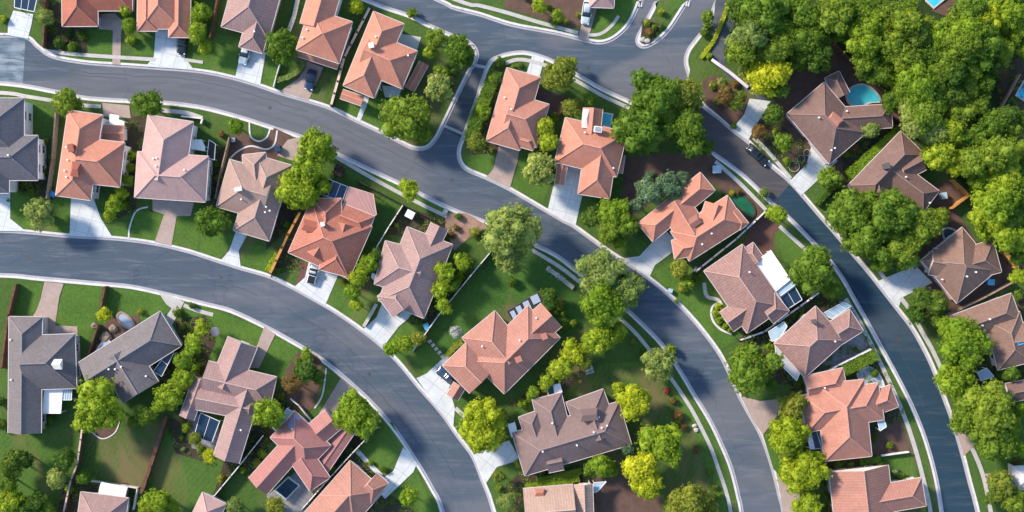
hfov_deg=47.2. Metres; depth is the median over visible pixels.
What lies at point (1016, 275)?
tree
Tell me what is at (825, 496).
shrub
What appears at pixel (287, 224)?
shrub
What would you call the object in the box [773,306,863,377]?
house
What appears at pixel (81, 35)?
shrub
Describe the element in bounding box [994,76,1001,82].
shrub
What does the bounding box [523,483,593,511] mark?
house
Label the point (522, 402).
shrub
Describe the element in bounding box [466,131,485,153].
tree
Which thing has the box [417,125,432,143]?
tree
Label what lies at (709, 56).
shrub
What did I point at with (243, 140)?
soil
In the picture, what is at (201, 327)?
tree
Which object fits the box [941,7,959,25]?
tree
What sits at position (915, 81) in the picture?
tree
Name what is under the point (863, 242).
tree
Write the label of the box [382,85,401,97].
path
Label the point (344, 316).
kerb
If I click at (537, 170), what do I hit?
tree
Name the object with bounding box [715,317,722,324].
shrub
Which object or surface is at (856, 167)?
hedge
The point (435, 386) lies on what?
driveway
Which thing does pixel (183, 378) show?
tree
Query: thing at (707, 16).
tree
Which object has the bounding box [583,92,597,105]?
tree
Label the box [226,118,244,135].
tree
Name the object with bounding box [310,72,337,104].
lawn
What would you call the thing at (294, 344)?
kerb
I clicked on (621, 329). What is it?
tree
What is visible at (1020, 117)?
tree
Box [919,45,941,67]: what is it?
tree
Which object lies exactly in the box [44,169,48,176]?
shrub
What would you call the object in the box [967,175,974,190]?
tree
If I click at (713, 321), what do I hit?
path
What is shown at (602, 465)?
tree
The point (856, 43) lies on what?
tree
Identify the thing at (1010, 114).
tree
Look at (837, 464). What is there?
shrub
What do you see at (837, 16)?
tree
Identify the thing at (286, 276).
lawn
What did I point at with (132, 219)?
path
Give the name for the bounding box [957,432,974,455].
path
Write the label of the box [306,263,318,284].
parked car
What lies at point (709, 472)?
shrub
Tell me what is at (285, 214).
soil
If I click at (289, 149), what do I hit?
path
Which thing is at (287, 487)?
swimming pool
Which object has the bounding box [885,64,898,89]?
tree
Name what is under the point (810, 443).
patio cover
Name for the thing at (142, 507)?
tree
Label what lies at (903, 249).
tree
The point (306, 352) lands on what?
tree
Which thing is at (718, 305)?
shrub
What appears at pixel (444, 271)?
tree
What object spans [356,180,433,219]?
fence
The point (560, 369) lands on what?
tree
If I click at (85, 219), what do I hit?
path
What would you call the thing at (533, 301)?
patio cover
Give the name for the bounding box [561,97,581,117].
tree
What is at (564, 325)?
shrub
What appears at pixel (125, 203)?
shrub
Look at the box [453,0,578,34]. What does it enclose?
path
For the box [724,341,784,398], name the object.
tree
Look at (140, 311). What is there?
shrub
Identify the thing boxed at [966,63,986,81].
tree
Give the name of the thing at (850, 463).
shrub
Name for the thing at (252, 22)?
house
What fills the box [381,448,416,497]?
path
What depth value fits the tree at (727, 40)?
215.63 m
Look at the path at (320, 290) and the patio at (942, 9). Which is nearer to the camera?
the path at (320, 290)
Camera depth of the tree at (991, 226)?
211.83 m
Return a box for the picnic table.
[585,366,593,374]
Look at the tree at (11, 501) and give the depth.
214.59 m
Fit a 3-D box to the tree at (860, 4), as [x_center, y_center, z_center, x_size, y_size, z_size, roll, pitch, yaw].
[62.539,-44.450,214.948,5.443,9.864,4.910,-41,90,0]
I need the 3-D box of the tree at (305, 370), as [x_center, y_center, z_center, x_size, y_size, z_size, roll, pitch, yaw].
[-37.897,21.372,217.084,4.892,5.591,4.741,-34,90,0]
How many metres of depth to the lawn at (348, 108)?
219.87 m
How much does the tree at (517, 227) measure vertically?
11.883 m
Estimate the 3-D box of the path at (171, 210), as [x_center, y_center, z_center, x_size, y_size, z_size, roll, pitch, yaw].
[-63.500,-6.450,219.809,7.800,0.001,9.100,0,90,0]
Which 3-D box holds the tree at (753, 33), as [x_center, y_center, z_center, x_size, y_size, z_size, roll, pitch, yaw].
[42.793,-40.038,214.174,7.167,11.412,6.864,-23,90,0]
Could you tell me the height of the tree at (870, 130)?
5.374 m
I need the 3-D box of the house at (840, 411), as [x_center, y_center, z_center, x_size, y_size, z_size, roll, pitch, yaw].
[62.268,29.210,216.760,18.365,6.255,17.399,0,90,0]
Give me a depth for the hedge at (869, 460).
218.74 m
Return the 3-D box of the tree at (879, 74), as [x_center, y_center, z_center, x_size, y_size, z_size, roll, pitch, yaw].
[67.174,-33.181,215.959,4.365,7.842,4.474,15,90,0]
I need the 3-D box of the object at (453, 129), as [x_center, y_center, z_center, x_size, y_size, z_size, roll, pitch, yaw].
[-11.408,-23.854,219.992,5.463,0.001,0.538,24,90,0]
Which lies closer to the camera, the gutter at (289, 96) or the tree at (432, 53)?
the tree at (432, 53)
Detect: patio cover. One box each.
[14,0,42,12]
[42,389,66,413]
[63,389,76,399]
[109,114,127,127]
[153,352,177,376]
[191,139,207,151]
[195,412,221,442]
[207,140,218,160]
[273,407,294,430]
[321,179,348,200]
[342,186,377,215]
[507,290,542,319]
[508,420,516,436]
[547,384,554,394]
[553,382,561,392]
[593,480,605,492]
[757,250,789,290]
[767,321,786,340]
[772,341,799,380]
[777,280,794,296]
[780,286,801,308]
[806,435,813,448]
[811,431,821,448]
[823,301,850,318]
[874,420,886,430]
[974,367,993,380]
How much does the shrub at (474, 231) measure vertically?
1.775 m
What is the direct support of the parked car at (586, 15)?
on the path at (585, 30)
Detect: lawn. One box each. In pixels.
[0,408,79,497]
[10,192,70,232]
[15,284,42,314]
[33,107,52,148]
[55,54,111,61]
[55,285,102,359]
[77,419,162,492]
[86,30,111,54]
[104,288,170,318]
[112,227,127,236]
[130,211,163,240]
[133,36,153,54]
[144,419,223,511]
[172,216,199,248]
[182,304,262,361]
[187,35,239,75]
[199,232,233,258]
[241,243,273,272]
[256,336,298,383]
[261,59,299,88]
[276,267,296,283]
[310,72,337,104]
[315,369,339,409]
[326,277,346,310]
[334,95,362,116]
[342,288,381,327]
[344,167,401,247]
[352,164,443,211]
[359,422,402,467]
[363,97,384,128]
[387,321,430,361]
[393,470,434,511]
[413,344,442,373]
[427,251,586,355]
[454,413,471,449]
[462,155,496,174]
[512,157,553,201]
[565,363,711,511]
[592,0,635,41]
[604,363,727,511]
[622,237,647,254]
[654,258,711,328]
[655,0,686,23]
[688,26,745,99]
[705,300,735,348]
[763,435,780,473]
[775,229,802,264]
[883,453,927,511]
[969,284,1023,307]
[984,455,1012,473]
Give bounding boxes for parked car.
[176,38,187,54]
[238,48,250,64]
[304,69,316,90]
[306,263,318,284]
[435,366,455,384]
[580,0,591,24]
[745,143,769,166]
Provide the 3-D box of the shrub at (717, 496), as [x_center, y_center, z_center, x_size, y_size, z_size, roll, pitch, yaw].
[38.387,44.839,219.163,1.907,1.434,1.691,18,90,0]
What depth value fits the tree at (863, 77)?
214.09 m
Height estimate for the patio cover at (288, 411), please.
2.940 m
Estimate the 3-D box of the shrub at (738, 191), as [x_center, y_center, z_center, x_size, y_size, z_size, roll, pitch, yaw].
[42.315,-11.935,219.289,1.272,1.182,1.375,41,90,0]
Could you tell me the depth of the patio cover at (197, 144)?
217.20 m
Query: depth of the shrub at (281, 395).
218.95 m
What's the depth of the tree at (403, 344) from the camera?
215.52 m
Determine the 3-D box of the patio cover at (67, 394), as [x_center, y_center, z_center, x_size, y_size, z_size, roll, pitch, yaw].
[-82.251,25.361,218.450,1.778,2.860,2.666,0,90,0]
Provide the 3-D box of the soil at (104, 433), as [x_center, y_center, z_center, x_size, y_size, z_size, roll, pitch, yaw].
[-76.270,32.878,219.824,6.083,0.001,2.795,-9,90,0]
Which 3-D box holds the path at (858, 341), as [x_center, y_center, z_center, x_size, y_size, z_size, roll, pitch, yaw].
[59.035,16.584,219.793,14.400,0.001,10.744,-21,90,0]
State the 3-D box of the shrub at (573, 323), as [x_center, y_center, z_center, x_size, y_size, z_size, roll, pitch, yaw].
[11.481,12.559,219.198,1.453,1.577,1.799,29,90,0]
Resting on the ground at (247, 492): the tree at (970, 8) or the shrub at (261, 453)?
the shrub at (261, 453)
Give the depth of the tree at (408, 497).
215.30 m
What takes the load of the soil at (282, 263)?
on the ground at (470, 247)
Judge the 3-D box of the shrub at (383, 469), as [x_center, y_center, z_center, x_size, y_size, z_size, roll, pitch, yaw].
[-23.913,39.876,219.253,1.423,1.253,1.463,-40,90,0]
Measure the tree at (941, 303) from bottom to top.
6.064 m
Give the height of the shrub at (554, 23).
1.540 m
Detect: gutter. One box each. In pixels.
[0,0,478,150]
[0,81,743,511]
[0,231,493,511]
[0,273,444,511]
[434,0,642,43]
[457,50,943,511]
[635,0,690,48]
[684,1,976,511]
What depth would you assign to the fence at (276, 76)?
218.78 m
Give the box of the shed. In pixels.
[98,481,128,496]
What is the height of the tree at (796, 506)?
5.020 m
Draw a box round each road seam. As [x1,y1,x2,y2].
[2,57,307,111]
[5,251,256,295]
[23,50,126,78]
[286,308,453,475]
[334,354,420,446]
[342,128,594,252]
[762,186,924,407]
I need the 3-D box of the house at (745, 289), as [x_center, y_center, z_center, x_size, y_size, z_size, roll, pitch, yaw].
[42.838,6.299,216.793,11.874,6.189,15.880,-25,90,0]
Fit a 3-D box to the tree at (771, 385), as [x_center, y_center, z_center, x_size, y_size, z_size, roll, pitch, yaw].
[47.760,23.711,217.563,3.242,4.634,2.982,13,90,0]
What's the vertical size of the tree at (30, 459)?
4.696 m
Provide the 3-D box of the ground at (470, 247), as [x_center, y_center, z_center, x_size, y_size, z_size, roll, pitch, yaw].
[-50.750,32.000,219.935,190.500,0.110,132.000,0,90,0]
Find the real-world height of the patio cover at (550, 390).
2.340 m
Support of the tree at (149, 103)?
on the ground at (470, 247)
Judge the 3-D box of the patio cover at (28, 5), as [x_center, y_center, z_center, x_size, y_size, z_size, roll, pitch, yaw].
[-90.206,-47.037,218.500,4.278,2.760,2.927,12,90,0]
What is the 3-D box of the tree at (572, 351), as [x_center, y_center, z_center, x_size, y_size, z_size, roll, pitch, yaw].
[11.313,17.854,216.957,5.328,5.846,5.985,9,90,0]
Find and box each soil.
[18,157,53,199]
[37,0,43,7]
[47,2,87,52]
[58,483,137,511]
[92,315,138,352]
[92,422,118,439]
[107,115,145,222]
[160,315,215,415]
[167,417,204,460]
[204,146,225,209]
[214,398,292,493]
[229,128,291,159]
[265,201,296,250]
[271,208,305,275]
[284,351,321,411]
[289,258,307,285]
[308,429,376,505]
[350,454,414,511]
[387,207,446,238]
[411,301,436,324]
[445,213,487,250]
[472,68,499,154]
[501,466,591,511]
[504,0,582,26]
[508,370,583,404]
[535,88,564,114]
[549,163,556,185]
[592,474,660,511]
[622,153,767,221]
[641,21,658,44]
[702,75,748,124]
[726,0,1023,283]
[739,323,775,346]
[744,212,778,254]
[750,118,808,174]
[763,295,868,383]
[771,44,900,173]
[790,360,906,451]
[823,458,876,468]
[828,131,921,196]
[870,420,910,455]
[916,182,1023,312]
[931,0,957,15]
[969,290,1023,386]
[997,58,1023,114]
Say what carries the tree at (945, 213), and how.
on the ground at (814, 192)
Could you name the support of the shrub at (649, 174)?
on the ground at (576, 90)
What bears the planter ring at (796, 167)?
on the soil at (790, 154)
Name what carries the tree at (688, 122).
on the ground at (576, 90)
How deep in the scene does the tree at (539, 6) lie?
216.30 m
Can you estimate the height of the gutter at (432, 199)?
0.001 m
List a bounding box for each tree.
[0,448,29,478]
[0,476,18,492]
[0,488,25,511]
[17,490,55,511]
[20,197,54,232]
[23,451,34,468]
[36,7,54,25]
[39,500,55,511]
[46,468,66,490]
[49,86,83,118]
[51,446,75,471]
[70,375,125,433]
[75,467,91,484]
[95,307,112,322]
[103,210,115,221]
[105,193,124,213]
[114,186,129,199]
[119,5,133,16]
[121,17,136,35]
[121,173,133,186]
[127,415,137,427]
[128,88,163,118]
[133,407,157,426]
[136,500,154,511]
[140,487,171,511]
[151,397,166,413]
[152,381,184,410]
[163,494,180,511]
[168,368,195,389]
[173,349,195,370]
[184,331,201,354]
[187,20,206,45]
[188,2,212,23]
[188,431,201,445]
[194,205,231,240]
[194,317,209,336]
[197,40,212,55]
[202,447,217,463]
[225,496,243,511]
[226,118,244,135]
[250,397,286,430]
[264,27,298,65]
[265,495,284,511]
[274,169,320,209]
[280,373,302,393]
[289,151,325,187]
[292,358,318,385]
[296,126,338,164]
[300,346,313,360]
[311,369,326,384]
[315,173,332,194]
[331,387,380,441]
[332,164,345,177]
[342,283,361,299]
[347,0,364,14]
[348,268,369,288]
[348,298,363,311]
[356,254,378,273]
[367,248,381,261]
[377,92,433,142]
[383,342,399,356]
[389,334,411,352]
[398,177,419,202]
[399,485,418,507]
[409,331,426,345]
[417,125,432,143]
[423,27,444,50]
[423,45,437,59]
[423,72,453,101]
[429,279,449,299]
[432,64,449,76]
[433,261,454,284]
[435,297,452,314]
[441,32,475,68]
[448,279,461,292]
[449,326,462,338]
[453,252,472,272]
[455,415,507,453]
[459,395,504,433]
[461,53,476,68]
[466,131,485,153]
[475,102,490,120]
[477,201,542,258]
[488,73,502,87]
[491,470,506,482]
[492,250,527,274]
[496,491,516,510]
[501,409,509,420]
[511,265,522,274]
[521,151,556,186]
[526,385,539,401]
[531,0,547,14]
[536,116,555,137]
[538,133,558,152]
[538,373,554,392]
[539,287,556,305]
[541,74,553,90]
[543,55,577,91]
[546,355,572,381]
[550,8,563,22]
[559,337,585,366]
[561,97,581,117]
[570,247,627,292]
[577,355,592,371]
[578,280,627,329]
[580,206,598,228]
[580,332,594,355]
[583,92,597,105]
[583,460,594,475]
[586,323,620,354]
[588,455,615,477]
[596,197,632,225]
[596,222,618,245]
[609,103,665,156]
[611,270,649,309]
[611,381,624,393]
[612,237,626,249]
[612,321,627,342]
[613,383,651,422]
[617,211,640,239]
[620,451,657,484]
[621,444,635,455]
[628,67,680,118]
[628,198,643,213]
[628,472,664,501]
[633,175,661,205]
[634,422,683,467]
[640,347,676,381]
[655,169,682,197]
[657,104,679,125]
[660,104,705,147]
[663,481,713,511]
[666,185,681,201]
[670,258,689,278]
[674,76,705,115]
[676,170,690,186]
[677,131,710,158]
[678,274,694,291]
[700,9,713,23]
[701,140,714,156]
[704,501,718,511]
[716,84,734,106]
[722,34,732,45]
[724,37,758,67]
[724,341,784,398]
[725,0,743,25]
[726,89,746,111]
[729,17,769,49]
[737,0,794,34]
[737,64,747,78]
[741,58,792,97]
[751,124,767,139]
[754,44,771,63]
[755,15,789,49]
[761,31,794,63]
[761,101,784,125]
[764,204,788,223]
[764,378,777,392]
[765,414,812,458]
[772,132,794,154]
[773,83,790,97]
[776,391,808,419]
[776,447,833,496]
[781,14,801,38]
[785,244,834,295]
[786,0,801,16]
[788,0,821,28]
[788,50,806,72]
[789,499,807,511]
[790,22,826,55]
[797,488,822,511]
[805,43,832,73]
[816,0,856,36]
[817,164,843,191]
[819,278,843,300]
[821,33,831,48]
[824,185,878,236]
[829,30,848,44]
[839,222,894,264]
[844,23,884,59]
[845,5,881,35]
[849,51,879,74]
[852,0,868,19]
[853,68,871,81]
[861,0,888,11]
[861,121,880,137]
[862,186,918,245]
[867,63,893,85]
[870,260,889,272]
[876,47,893,69]
[877,0,909,26]
[877,21,891,38]
[878,225,924,271]
[879,30,909,61]
[879,88,899,114]
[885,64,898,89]
[888,7,924,37]
[890,42,925,72]
[892,62,938,107]
[893,80,907,101]
[897,99,916,122]
[899,0,920,11]
[899,110,928,139]
[900,206,945,248]
[903,97,944,135]
[905,303,927,324]
[907,19,933,50]
[908,286,933,310]
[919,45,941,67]
[919,117,950,145]
[919,144,931,163]
[922,14,936,27]
[923,143,960,171]
[925,290,949,314]
[927,61,952,88]
[929,18,953,49]
[929,311,948,328]
[931,207,949,225]
[932,81,948,105]
[932,360,977,398]
[933,44,966,72]
[933,315,951,336]
[935,118,964,144]
[936,315,995,372]
[940,100,947,114]
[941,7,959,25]
[942,23,982,62]
[943,85,969,112]
[944,59,968,88]
[944,98,979,129]
[946,147,962,177]
[947,14,985,55]
[947,408,975,436]
[950,0,987,20]
[951,378,1016,440]
[953,121,989,149]
[956,145,987,178]
[961,75,980,101]
[964,19,1005,71]
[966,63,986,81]
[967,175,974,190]
[967,208,988,228]
[968,428,1017,461]
[969,92,991,118]
[969,167,991,190]
[969,187,986,211]
[974,226,994,242]
[975,108,1009,140]
[978,72,995,97]
[979,134,1018,173]
[980,3,1002,35]
[980,185,1021,224]
[982,217,1016,237]
[982,492,997,506]
[983,163,1023,196]
[984,58,1003,76]
[985,0,1000,6]
[985,472,995,486]
[987,470,1017,501]
[991,227,1019,253]
[993,0,1023,34]
[996,37,1014,67]
[996,104,1019,126]
[999,366,1021,382]
[1000,22,1023,47]
[1001,485,1023,511]
[1004,123,1023,142]
[1004,207,1023,230]
[1005,151,1021,167]
[1006,414,1023,439]
[1007,266,1023,285]
[1009,251,1023,266]
[1010,401,1023,418]
[1010,437,1023,458]
[1012,227,1023,254]
[1013,0,1023,18]
[1014,40,1023,60]
[1016,111,1023,131]
[1016,139,1023,162]
[1016,183,1023,208]
[1017,160,1023,182]
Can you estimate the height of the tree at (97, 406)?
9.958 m
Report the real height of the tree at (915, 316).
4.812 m
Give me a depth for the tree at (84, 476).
216.51 m
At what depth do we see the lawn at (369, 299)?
219.87 m
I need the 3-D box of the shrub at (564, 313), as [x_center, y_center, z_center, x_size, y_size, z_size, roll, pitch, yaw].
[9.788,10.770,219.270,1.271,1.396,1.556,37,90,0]
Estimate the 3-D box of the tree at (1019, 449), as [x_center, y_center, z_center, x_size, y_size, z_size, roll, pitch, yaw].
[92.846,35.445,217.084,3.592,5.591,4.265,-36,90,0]
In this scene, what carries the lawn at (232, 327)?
on the ground at (247, 492)
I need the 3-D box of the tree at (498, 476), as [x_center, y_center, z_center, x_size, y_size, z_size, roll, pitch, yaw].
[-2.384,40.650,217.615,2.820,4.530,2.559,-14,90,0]
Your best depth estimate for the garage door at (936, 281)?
219.04 m
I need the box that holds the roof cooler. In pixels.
[593,126,602,132]
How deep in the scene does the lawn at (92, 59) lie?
219.87 m
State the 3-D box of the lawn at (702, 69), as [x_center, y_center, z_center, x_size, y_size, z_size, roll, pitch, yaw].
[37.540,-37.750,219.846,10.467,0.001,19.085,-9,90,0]
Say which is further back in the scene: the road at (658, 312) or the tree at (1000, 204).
the road at (658, 312)
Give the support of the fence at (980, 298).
on the soil at (954, 195)
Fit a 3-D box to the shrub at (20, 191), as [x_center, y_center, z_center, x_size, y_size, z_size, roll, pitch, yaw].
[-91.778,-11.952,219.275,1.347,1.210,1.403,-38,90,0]
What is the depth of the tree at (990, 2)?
212.83 m
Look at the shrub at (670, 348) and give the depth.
218.44 m
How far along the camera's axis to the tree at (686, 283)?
216.48 m
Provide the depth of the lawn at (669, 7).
219.84 m
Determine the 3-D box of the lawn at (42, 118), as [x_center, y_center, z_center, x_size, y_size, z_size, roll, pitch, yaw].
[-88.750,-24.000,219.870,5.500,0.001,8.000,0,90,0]
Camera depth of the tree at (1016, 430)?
214.11 m
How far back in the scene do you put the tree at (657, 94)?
211.95 m
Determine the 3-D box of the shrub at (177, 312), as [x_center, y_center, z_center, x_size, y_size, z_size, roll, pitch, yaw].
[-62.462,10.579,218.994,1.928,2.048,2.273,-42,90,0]
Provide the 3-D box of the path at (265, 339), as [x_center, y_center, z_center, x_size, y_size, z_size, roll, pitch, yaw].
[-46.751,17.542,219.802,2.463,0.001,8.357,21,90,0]
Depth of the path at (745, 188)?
219.78 m
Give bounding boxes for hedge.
[265,252,276,271]
[276,60,305,82]
[445,339,463,357]
[463,68,502,141]
[525,474,579,487]
[536,467,582,483]
[546,266,574,288]
[699,1,728,58]
[815,188,835,206]
[840,348,879,375]
[843,125,902,178]
[858,455,881,465]
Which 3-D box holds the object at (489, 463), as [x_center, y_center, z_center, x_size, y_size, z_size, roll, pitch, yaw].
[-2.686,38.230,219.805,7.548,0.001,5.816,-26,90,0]
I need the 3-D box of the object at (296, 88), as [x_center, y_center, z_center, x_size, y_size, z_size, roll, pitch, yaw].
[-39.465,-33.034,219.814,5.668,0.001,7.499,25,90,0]
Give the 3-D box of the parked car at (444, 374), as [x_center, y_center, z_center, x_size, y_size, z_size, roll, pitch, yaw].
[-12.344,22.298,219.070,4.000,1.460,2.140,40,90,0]
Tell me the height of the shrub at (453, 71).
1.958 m
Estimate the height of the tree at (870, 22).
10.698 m
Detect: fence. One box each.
[0,284,19,368]
[42,0,48,48]
[45,113,59,198]
[63,430,84,511]
[87,324,100,354]
[91,480,138,509]
[99,286,108,310]
[140,415,169,493]
[181,115,203,123]
[209,0,219,38]
[213,433,265,496]
[214,137,230,198]
[269,211,302,274]
[273,64,280,87]
[290,398,311,421]
[299,428,375,511]
[330,6,371,107]
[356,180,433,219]
[376,205,403,247]
[412,251,490,352]
[693,211,764,272]
[737,291,819,340]
[825,348,871,370]
[831,42,902,127]
[880,451,908,455]
[945,281,1011,315]
[948,179,969,208]
[998,74,1020,107]
[1000,251,1018,267]
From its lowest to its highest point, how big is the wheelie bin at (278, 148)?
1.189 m
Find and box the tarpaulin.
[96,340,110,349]
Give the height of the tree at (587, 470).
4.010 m
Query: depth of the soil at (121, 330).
219.82 m
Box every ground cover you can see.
[6,0,1023,511]
[7,11,1023,511]
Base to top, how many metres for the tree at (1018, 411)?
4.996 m
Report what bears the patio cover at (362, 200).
on the ground at (470, 247)
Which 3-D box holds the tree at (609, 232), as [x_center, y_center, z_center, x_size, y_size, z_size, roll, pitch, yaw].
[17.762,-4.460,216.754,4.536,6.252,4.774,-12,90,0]
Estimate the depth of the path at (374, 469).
219.80 m
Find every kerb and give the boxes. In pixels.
[0,0,476,148]
[0,83,740,511]
[0,275,441,511]
[22,229,495,511]
[440,0,641,41]
[459,53,941,511]
[637,0,689,45]
[686,7,979,511]
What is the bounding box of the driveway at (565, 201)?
[548,167,581,225]
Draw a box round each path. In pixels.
[0,91,100,107]
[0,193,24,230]
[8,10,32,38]
[33,282,76,334]
[44,49,154,60]
[70,198,111,236]
[92,422,119,438]
[99,13,122,64]
[102,103,130,117]
[128,206,147,237]
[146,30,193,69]
[152,199,193,245]
[159,292,180,307]
[161,108,202,119]
[166,299,183,324]
[183,303,212,316]
[184,58,202,63]
[188,415,218,450]
[221,232,246,267]
[229,130,277,158]
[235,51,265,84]
[249,121,270,141]
[250,327,274,367]
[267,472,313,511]
[277,137,300,160]
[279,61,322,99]
[294,263,337,304]
[303,60,323,67]
[314,368,326,407]
[319,378,357,413]
[335,156,446,217]
[354,449,382,474]
[356,95,368,120]
[362,304,410,345]
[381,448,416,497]
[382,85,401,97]
[399,34,420,49]
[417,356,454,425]
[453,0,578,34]
[454,407,463,417]
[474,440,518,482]
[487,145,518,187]
[505,58,629,109]
[527,55,544,75]
[529,248,732,511]
[578,8,595,40]
[588,15,619,36]
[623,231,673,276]
[702,283,722,304]
[710,0,767,99]
[710,301,731,334]
[715,160,766,210]
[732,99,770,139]
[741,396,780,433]
[752,138,791,179]
[777,476,799,511]
[778,225,804,249]
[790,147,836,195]
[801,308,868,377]
[844,298,932,511]
[877,270,887,281]
[899,297,941,367]
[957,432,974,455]
[970,448,992,511]
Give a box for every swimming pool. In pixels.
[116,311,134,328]
[274,476,299,499]
[602,112,612,126]
[845,83,881,105]
[925,0,943,8]
[941,227,956,238]
[1015,80,1023,100]
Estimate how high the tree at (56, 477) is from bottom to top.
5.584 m
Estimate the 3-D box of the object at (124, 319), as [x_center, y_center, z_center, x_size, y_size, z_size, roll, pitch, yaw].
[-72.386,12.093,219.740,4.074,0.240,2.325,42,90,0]
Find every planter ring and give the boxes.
[788,161,799,171]
[797,155,804,162]
[803,149,809,155]
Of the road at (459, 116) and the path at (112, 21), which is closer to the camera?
the path at (112, 21)
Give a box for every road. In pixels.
[0,0,780,511]
[0,37,24,82]
[444,69,483,136]
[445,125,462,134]
[696,107,789,197]
[777,185,974,511]
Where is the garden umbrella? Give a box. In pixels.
[210,327,219,335]
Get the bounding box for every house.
[0,98,45,193]
[7,316,80,434]
[55,110,130,200]
[61,0,134,26]
[78,311,182,403]
[78,491,129,511]
[134,114,212,202]
[136,0,191,38]
[179,336,276,463]
[192,492,226,511]
[216,152,291,240]
[221,0,280,53]
[248,409,355,494]
[288,198,374,278]
[296,0,352,69]
[304,460,388,511]
[340,11,428,105]
[374,222,452,318]
[442,303,561,400]
[485,67,549,150]
[512,388,631,475]
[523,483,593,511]
[554,107,625,198]
[589,0,614,8]
[638,172,748,261]
[703,242,789,333]
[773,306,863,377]
[786,71,892,164]
[801,367,898,461]
[827,465,926,511]
[846,131,938,209]
[919,227,1001,303]
[949,293,1023,369]
[1002,380,1023,401]
[1008,463,1023,489]
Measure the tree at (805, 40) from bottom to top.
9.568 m
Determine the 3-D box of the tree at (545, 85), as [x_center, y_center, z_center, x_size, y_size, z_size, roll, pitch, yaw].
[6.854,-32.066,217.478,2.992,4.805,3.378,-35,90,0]
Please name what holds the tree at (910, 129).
on the ground at (814, 192)
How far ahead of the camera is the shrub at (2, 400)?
218.73 m
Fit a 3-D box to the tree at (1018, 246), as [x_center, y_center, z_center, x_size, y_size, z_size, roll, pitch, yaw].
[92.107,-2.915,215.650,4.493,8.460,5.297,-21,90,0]
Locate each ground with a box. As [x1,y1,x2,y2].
[0,0,476,145]
[0,85,738,511]
[0,275,439,511]
[445,0,638,40]
[461,55,938,511]
[640,6,680,45]
[686,19,1023,511]
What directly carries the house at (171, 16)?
on the ground at (411, 27)
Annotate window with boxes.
[28,113,31,121]
[42,145,45,153]
[42,414,45,422]
[76,343,79,351]
[95,185,99,192]
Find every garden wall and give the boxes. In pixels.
[288,0,299,31]
[362,304,376,326]
[711,58,748,87]
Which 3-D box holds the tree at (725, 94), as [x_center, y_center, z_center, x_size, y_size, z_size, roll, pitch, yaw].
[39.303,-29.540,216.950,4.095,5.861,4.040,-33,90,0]
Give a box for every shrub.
[0,15,6,23]
[0,396,6,405]
[0,418,7,430]
[17,189,24,194]
[27,187,35,197]
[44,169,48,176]
[46,415,54,423]
[53,37,64,48]
[64,30,72,37]
[64,484,75,493]
[65,41,76,52]
[76,31,87,40]
[122,199,129,210]
[124,35,136,45]
[126,161,135,171]
[127,149,136,160]
[136,308,143,314]
[172,306,182,317]
[178,322,186,329]
[178,434,183,440]
[181,420,191,431]
[189,302,196,309]
[191,0,196,8]
[191,363,200,373]
[196,443,205,453]
[214,175,222,182]
[216,474,225,483]
[217,131,225,137]
[239,466,246,473]
[247,449,253,455]
[252,458,261,467]
[257,448,267,458]
[276,392,285,399]
[283,221,291,227]
[294,357,301,365]
[329,465,335,473]
[338,276,347,286]
[380,466,387,472]
[406,8,417,18]
[416,139,425,145]
[447,231,453,237]
[448,67,458,77]
[453,271,465,282]
[454,213,462,219]
[468,226,479,237]
[494,484,501,491]
[495,56,506,69]
[506,276,517,286]
[513,459,520,467]
[517,398,527,407]
[537,471,545,475]
[546,4,552,11]
[550,18,559,27]
[550,112,558,122]
[551,309,558,315]
[553,297,565,310]
[560,310,566,316]
[561,322,568,330]
[563,17,569,24]
[569,319,576,327]
[610,466,618,477]
[633,431,639,438]
[640,347,645,355]
[643,18,650,27]
[645,27,653,35]
[645,170,655,178]
[657,9,665,15]
[663,388,670,394]
[666,343,676,353]
[669,397,676,404]
[673,410,683,420]
[680,423,687,429]
[690,271,701,284]
[692,444,700,453]
[699,28,708,36]
[702,22,710,29]
[706,52,712,59]
[707,469,712,475]
[708,81,716,88]
[710,309,719,317]
[711,484,717,490]
[713,491,721,500]
[715,302,721,309]
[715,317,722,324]
[717,77,724,87]
[721,322,727,329]
[728,189,734,196]
[730,122,736,128]
[731,80,738,87]
[735,189,741,194]
[744,333,753,341]
[757,187,769,199]
[763,341,774,352]
[782,157,790,165]
[820,491,829,500]
[821,479,827,486]
[832,460,841,468]
[841,150,849,157]
[847,460,853,466]
[848,142,858,152]
[871,369,879,377]
[871,434,878,440]
[885,441,894,448]
[891,468,899,475]
[897,472,905,479]
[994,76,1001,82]
[995,369,1002,378]
[1012,289,1023,301]
[1013,458,1018,464]
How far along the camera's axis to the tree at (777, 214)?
215.04 m
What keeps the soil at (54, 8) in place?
on the ground at (411, 27)
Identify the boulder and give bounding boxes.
[91,323,97,328]
[99,331,111,341]
[109,324,117,332]
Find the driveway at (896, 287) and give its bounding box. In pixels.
[877,265,931,307]
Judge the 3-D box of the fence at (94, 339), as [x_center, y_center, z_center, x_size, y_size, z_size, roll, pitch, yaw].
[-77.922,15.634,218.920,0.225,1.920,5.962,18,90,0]
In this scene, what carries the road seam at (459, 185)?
on the road at (658, 312)
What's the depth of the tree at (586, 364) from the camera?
215.37 m
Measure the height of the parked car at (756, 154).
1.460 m
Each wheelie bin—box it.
[49,191,56,197]
[274,145,280,151]
[405,209,414,218]
[423,323,429,330]
[712,165,720,172]
[939,192,947,198]
[985,279,994,284]
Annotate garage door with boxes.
[43,317,47,333]
[810,145,827,163]
[827,477,830,493]
[934,280,952,299]
[1008,463,1012,475]
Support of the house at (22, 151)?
on the ground at (470, 247)

